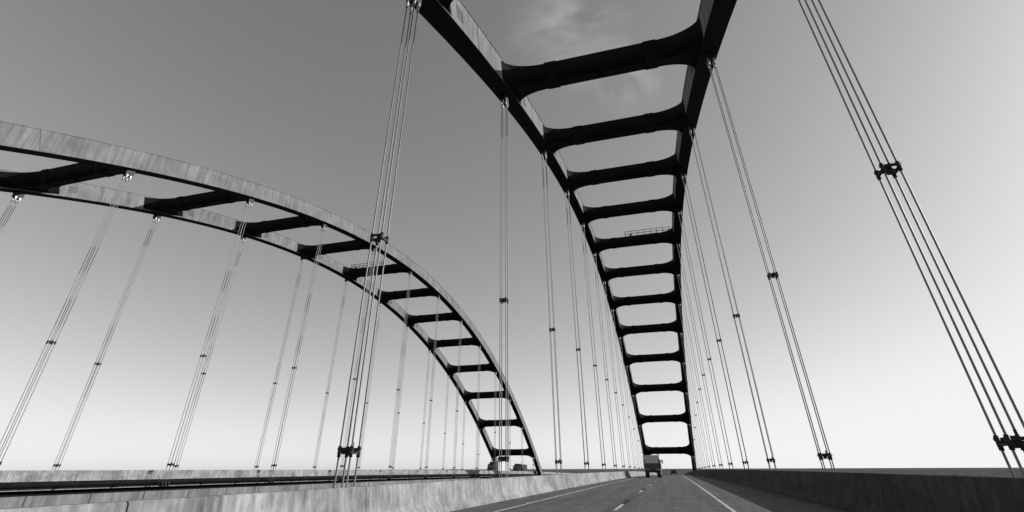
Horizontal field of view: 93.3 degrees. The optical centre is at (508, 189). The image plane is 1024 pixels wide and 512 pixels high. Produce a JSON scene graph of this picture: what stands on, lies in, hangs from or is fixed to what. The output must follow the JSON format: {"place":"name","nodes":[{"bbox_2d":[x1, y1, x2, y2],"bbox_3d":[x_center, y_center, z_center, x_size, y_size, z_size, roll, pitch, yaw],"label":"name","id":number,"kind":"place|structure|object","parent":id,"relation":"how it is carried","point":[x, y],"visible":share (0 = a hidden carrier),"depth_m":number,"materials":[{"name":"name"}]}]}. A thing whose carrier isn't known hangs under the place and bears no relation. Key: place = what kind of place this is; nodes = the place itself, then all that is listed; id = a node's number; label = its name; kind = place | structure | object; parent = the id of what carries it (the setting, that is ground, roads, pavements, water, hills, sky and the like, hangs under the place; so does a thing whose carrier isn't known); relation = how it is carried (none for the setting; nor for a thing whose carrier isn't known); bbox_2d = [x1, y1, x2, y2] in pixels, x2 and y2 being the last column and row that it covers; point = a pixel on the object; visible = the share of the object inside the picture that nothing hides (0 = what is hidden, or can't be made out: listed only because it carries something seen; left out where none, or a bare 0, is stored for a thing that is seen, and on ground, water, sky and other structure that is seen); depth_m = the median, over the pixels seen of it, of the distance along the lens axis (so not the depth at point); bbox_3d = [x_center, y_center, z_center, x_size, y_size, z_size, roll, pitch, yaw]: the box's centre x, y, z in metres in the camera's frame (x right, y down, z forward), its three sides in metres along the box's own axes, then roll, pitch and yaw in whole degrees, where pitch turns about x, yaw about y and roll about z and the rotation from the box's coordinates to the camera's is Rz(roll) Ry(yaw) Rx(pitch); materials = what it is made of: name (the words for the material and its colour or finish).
{"place":"outdoors","nodes":[
{"label":"outdoors","id":0,"kind":"place"},
{"bbox_2d":[0,0,1023,470],"label":"sky","id":1,"kind":"structure","parent":0,"point":[291,97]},
{"bbox_2d":[441,468,1023,470],"bbox_3d":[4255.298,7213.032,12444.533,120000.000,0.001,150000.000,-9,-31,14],"label":"ground","id":2,"kind":"structure","parent":0,"point":[786,469],"depth_m":18724.99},
{"bbox_2d":[0,121,555,508],"bbox_3d":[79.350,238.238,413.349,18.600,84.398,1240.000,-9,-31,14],"label":"arch bridge","id":3,"kind":"structure","parent":2,"relation":"on","point":[94,159],"depth_m":67.87,"materials":[{"name":"metal"}]},
{"bbox_2d":[0,470,574,481],"bbox_3d":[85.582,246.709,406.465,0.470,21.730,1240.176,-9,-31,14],"label":"concrete barrier","id":4,"kind":"object","parent":3,"relation":"on","point":[45,475],"visible":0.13,"depth_m":53.82,"materials":[{"name":"grey concrete"}]},
{"bbox_2d":[333,0,1023,487],"bbox_3d":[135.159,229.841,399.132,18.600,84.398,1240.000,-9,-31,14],"label":"arch bridge","id":5,"kind":"structure","parent":2,"relation":"on","point":[695,48],"depth_m":40.56,"materials":[{"name":"metal"}]},
{"bbox_2d":[0,471,656,511],"bbox_3d":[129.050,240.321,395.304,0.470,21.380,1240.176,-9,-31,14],"label":"concrete barrier","id":6,"kind":"object","parent":5,"relation":"on","point":[443,496],"visible":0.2,"depth_m":12.32,"materials":[{"name":"grey concrete"}]},
{"bbox_2d":[450,475,849,511],"bbox_3d":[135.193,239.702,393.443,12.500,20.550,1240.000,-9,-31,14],"label":"road","id":7,"kind":"structure","parent":5,"relation":"on","point":[677,493],"depth_m":21.41,"materials":[{"name":"grey asphalt"}]},
{"bbox_2d":[643,454,662,477],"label":"dump truck","id":8,"kind":"object","parent":7,"relation":"on","point":[652,463],"visible":0.99,"depth_m":76.88,"materials":[{"name":"grey paint"}]},
{"bbox_2d":[684,470,1023,511],"bbox_3d":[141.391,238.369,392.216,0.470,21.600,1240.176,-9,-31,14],"label":"concrete barrier","id":9,"kind":"object","parent":5,"relation":"on","point":[865,492],"visible":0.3,"depth_m":12.74,"materials":[{"name":"grey concrete"}]},
{"bbox_2d":[532,470,1023,477],"bbox_3d":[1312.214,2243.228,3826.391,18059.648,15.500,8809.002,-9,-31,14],"label":"forest","id":10,"kind":"object","parent":2,"relation":"on","point":[999,473],"visible":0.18,"depth_m":4003.12,"materials":[{"name":"black plant"}]},
{"bbox_3d":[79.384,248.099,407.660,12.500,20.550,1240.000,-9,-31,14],"label":"road","id":11,"kind":"structure","parent":0,"visible":0},
{"bbox_2d":[487,461,509,470],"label":"semi truck","id":12,"kind":"object","parent":11,"relation":"on","point":[505,466],"visible":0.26,"depth_m":162.01,"materials":[{"name":"white paint"}]},
{"bbox_2d":[513,463,526,470],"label":"box truck","id":13,"kind":"object","parent":11,"relation":"on","point":[518,467],"visible":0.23,"depth_m":185.80,"materials":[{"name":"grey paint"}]}
]}

